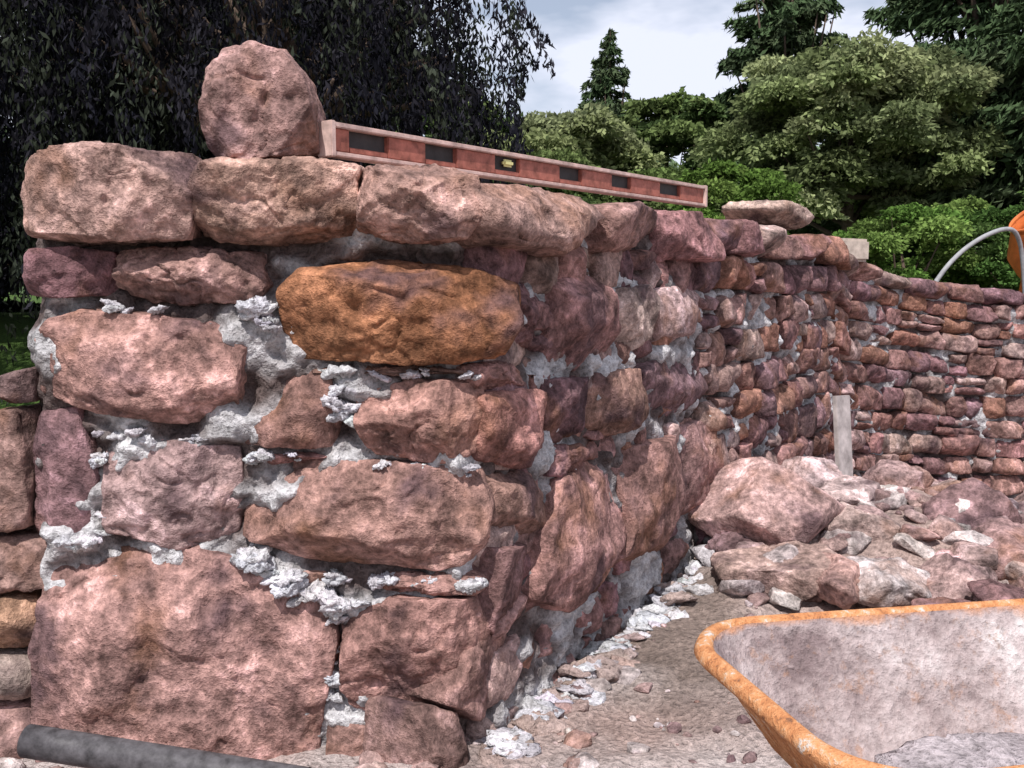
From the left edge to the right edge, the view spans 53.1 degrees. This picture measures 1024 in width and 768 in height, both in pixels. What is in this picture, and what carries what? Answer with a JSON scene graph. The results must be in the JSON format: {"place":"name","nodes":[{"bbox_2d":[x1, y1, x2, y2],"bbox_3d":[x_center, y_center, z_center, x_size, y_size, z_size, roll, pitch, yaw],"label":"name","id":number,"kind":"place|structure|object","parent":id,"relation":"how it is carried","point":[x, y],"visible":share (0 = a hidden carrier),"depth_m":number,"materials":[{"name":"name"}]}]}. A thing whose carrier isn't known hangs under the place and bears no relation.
{"place":"outdoors","nodes":[
{"label":"outdoors","id":0,"kind":"place"},
{"bbox_2d":[0,49,40,311],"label":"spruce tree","id":1,"kind":"object","parent":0,"point":[3,305],"visible":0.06,"depth_m":17.08,"materials":[{"name":"green plant"}]},
{"bbox_2d":[0,0,975,164],"label":"sky","id":2,"kind":"structure","parent":0,"point":[667,46],"materials":[{"name":"white"}]},
{"bbox_2d":[0,292,1023,767],"bbox_3d":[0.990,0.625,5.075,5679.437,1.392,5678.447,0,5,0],"label":"ground","id":3,"kind":"structure","parent":0,"point":[670,662],"depth_m":3.40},
{"bbox_2d":[0,0,206,316],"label":"weeping spruce","id":4,"kind":"object","parent":3,"relation":"on","point":[6,43],"visible":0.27,"depth_m":9.98,"materials":[{"name":"black plant"}]},
{"bbox_2d":[0,0,362,319],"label":"spruce tree","id":5,"kind":"object","parent":3,"relation":"on","point":[6,273],"visible":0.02,"depth_m":14.53,"materials":[{"name":"black plant"}]},
{"bbox_2d":[0,0,555,405],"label":"weeping spruce","id":6,"kind":"object","parent":3,"relation":"on","point":[345,64],"visible":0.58,"depth_m":10.45,"materials":[{"name":"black plant"}]},
{"bbox_2d":[204,1,453,164],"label":"spruce tree","id":7,"kind":"object","parent":3,"relation":"on","point":[403,6],"depth_m":17.23,"materials":[{"name":"green plant"}]},
{"bbox_2d":[27,228,838,745],"bbox_3d":[0.594,0.400,4.854,1.268,2.302,5.333,5,7,40],"label":"mortar","id":8,"kind":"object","parent":3,"relation":"on","point":[275,362],"depth_m":3.09,"materials":[{"name":"grey concrete"}]},
{"bbox_2d":[841,238,868,261],"bbox_3d":[2.373,-0.953,7.309,0.250,0.160,0.250,-1,5,-23],"label":"concrete block","id":9,"kind":"object","parent":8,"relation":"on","point":[858,249],"depth_m":7.20,"materials":[{"name":"grey concrete"}]},
{"bbox_2d":[0,130,898,294],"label":"distant trees","id":10,"kind":"object","parent":3,"relation":"on","point":[670,164],"depth_m":58.55,"materials":[{"name":"green plant"}]},
{"bbox_2d":[396,80,527,140],"bbox_3d":[-1.829,-6.253,33.544,5.900,7.591,6.459,0,5,0],"label":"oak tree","id":11,"kind":"object","parent":3,"relation":"on","point":[427,130],"visible":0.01,"depth_m":32.64,"materials":[{"name":"green plant"}]},
{"bbox_2d":[0,141,1023,767],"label":"stones","id":12,"kind":"object","parent":3,"relation":"on","point":[210,651],"visible":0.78,"depth_m":3.06,"materials":[{"name":"stone"}]},
{"bbox_2d":[198,40,326,158],"bbox_3d":[-0.734,-0.823,3.050,0.332,0.347,0.338,0,5,0],"label":"boulder","id":13,"kind":"object","parent":12,"relation":"on","point":[258,100],"visible":0.84,"depth_m":2.91,"materials":[{"name":"stone"}]},
{"bbox_2d":[51,295,714,767],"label":"mortar lumps","id":14,"kind":"object","parent":12,"relation":"on","point":[537,715],"visible":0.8,"depth_m":3.08,"materials":[{"name":"grey concrete"}]},
{"bbox_2d":[318,120,707,207],"bbox_3d":[0.192,-0.827,4.050,0.062,0.116,2.538,4,7,36],"label":"spirit level","id":15,"kind":"object","parent":12,"relation":"on","point":[345,141],"visible":0.98,"depth_m":3.68,"materials":[{"name":"red paint"}]},
{"bbox_2d":[722,200,813,229],"bbox_3d":[1.484,-0.968,5.911,0.409,0.160,0.535,4,7,38],"label":"flat stone","id":16,"kind":"object","parent":12,"relation":"on","point":[787,215],"visible":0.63,"depth_m":5.75,"materials":[{"name":"stone"}]},
{"bbox_2d":[0,456,1023,767],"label":"rubble pile","id":17,"kind":"object","parent":3,"relation":"on","point":[762,522],"visible":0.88,"depth_m":4.57,"materials":[{"name":"stone"}]},
{"bbox_2d":[17,724,310,767],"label":"drain pipe","id":18,"kind":"object","parent":17,"relation":"on","point":[63,746],"visible":1,"depth_m":2.75,"materials":[{"name":"black plastic"}]},
{"bbox_2d":[493,145,605,200],"bbox_3d":[0.145,-2.556,17.747,3.292,3.206,3.311,0,5,0],"label":"shrub","id":19,"kind":"object","parent":3,"relation":"on","point":[572,157],"visible":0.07,"depth_m":17.72,"materials":[{"name":"green plant"}]},
{"bbox_2d":[457,102,665,199],"bbox_3d":[1.087,-5.030,29.475,6.633,5.925,5.829,-3,6,-31],"label":"maple tree","id":20,"kind":"object","parent":3,"relation":"on","point":[601,136],"visible":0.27,"depth_m":27.79,"materials":[{"name":"green plant"}]},
{"bbox_2d":[574,28,663,168],"bbox_3d":[3.498,-7.731,37.331,6.814,10.382,6.104,0,5,0],"label":"pine tree","id":21,"kind":"object","parent":3,"relation":"on","point":[607,75],"visible":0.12,"depth_m":36.89,"materials":[{"name":"green plant"}]},
{"bbox_2d":[569,163,719,210],"bbox_3d":[2.161,-2.413,17.760,2.948,2.901,3.306,3,6,27],"label":"shrub","id":22,"kind":"object","parent":3,"relation":"on","point":[669,173],"visible":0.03,"depth_m":17.29,"materials":[{"name":"green plant"}]},
{"bbox_2d":[614,86,736,211],"bbox_3d":[5.473,-6.485,35.698,5.620,7.666,5.670,-3,6,-33],"label":"oak tree","id":23,"kind":"object","parent":3,"relation":"on","point":[677,123],"visible":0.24,"depth_m":34.16,"materials":[{"name":"green plant"}]},
{"bbox_2d":[665,158,806,234],"bbox_3d":[2.892,-1.814,13.786,2.338,2.478,2.250,0,5,0],"label":"shrub","id":24,"kind":"object","parent":3,"relation":"on","point":[722,178],"visible":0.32,"depth_m":13.21,"materials":[{"name":"green plant"}]},
{"bbox_2d":[707,0,848,235],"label":"pine tree","id":25,"kind":"object","parent":3,"relation":"on","point":[787,28],"visible":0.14,"depth_m":32.36,"materials":[{"name":"green plant"}]},
{"bbox_2d":[832,395,852,475],"bbox_3d":[2.085,0.502,6.432,0.170,0.860,0.030,-2,-1,-43],"label":"wooden board","id":26,"kind":"object","parent":3,"relation":"on","point":[842,434],"visible":0.56,"depth_m":6.41,"materials":[{"name":"grey wood"}]},
{"bbox_2d":[686,27,1013,235],"bbox_3d":[7.119,-4.234,21.798,5.918,5.765,6.232,-2,6,-21],"label":"maple tree","id":27,"kind":"object","parent":3,"relation":"on","point":[869,96],"visible":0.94,"depth_m":20.07,"materials":[{"name":"green plant"}]},
{"bbox_2d":[694,598,1023,767],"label":"wheelbarrow","id":28,"kind":"object","parent":3,"relation":"on","point":[930,686],"visible":1,"depth_m":2.44,"materials":[{"name":"metal"}]},
{"bbox_2d":[786,0,1023,286],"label":"pine tree","id":29,"kind":"object","parent":3,"relation":"on","point":[934,18],"visible":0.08,"depth_m":23.77,"materials":[{"name":"green plant"}]},
{"bbox_2d":[830,202,984,281],"bbox_3d":[4.738,-1.139,12.420,1.980,2.128,1.744,0,5,0],"label":"shrub","id":30,"kind":"object","parent":3,"relation":"on","point":[888,241],"visible":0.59,"depth_m":12.21,"materials":[{"name":"green plant"}]},
{"bbox_2d":[828,280,1023,497],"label":"stone wall","id":31,"kind":"structure","parent":3,"relation":"on","point":[981,418],"depth_m":8.08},
{"bbox_2d":[890,194,1006,287],"bbox_3d":[5.937,-1.488,13.364,2.060,1.968,1.876,0,5,0],"label":"shrub","id":32,"kind":"object","parent":3,"relation":"on","point":[965,207],"visible":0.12,"depth_m":13.14,"materials":[{"name":"green plant"}]},
{"bbox_2d":[915,0,1023,287],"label":"pine tree","id":33,"kind":"object","parent":3,"relation":"on","point":[1010,62],"visible":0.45,"depth_m":20.66,"materials":[{"name":"green plant"}]},
{"bbox_2d":[955,190,1023,290],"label":"shrub","id":34,"kind":"object","parent":3,"relation":"on","point":[999,268],"visible":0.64,"depth_m":12.18,"materials":[{"name":"green plant"}]},
{"bbox_2d":[1007,211,1023,292],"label":"cement mixer","id":35,"kind":"object","parent":3,"relation":"on","point":[1017,224],"visible":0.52,"depth_m":9.56,"materials":[{"name":"orange paint"}]},
{"bbox_2d":[934,227,1023,293],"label":"hose","id":36,"kind":"object","parent":35,"relation":"attached to","point":[955,257],"visible":0.95,"depth_m":8.94,"materials":[{"name":"grey rubber"}]}
]}

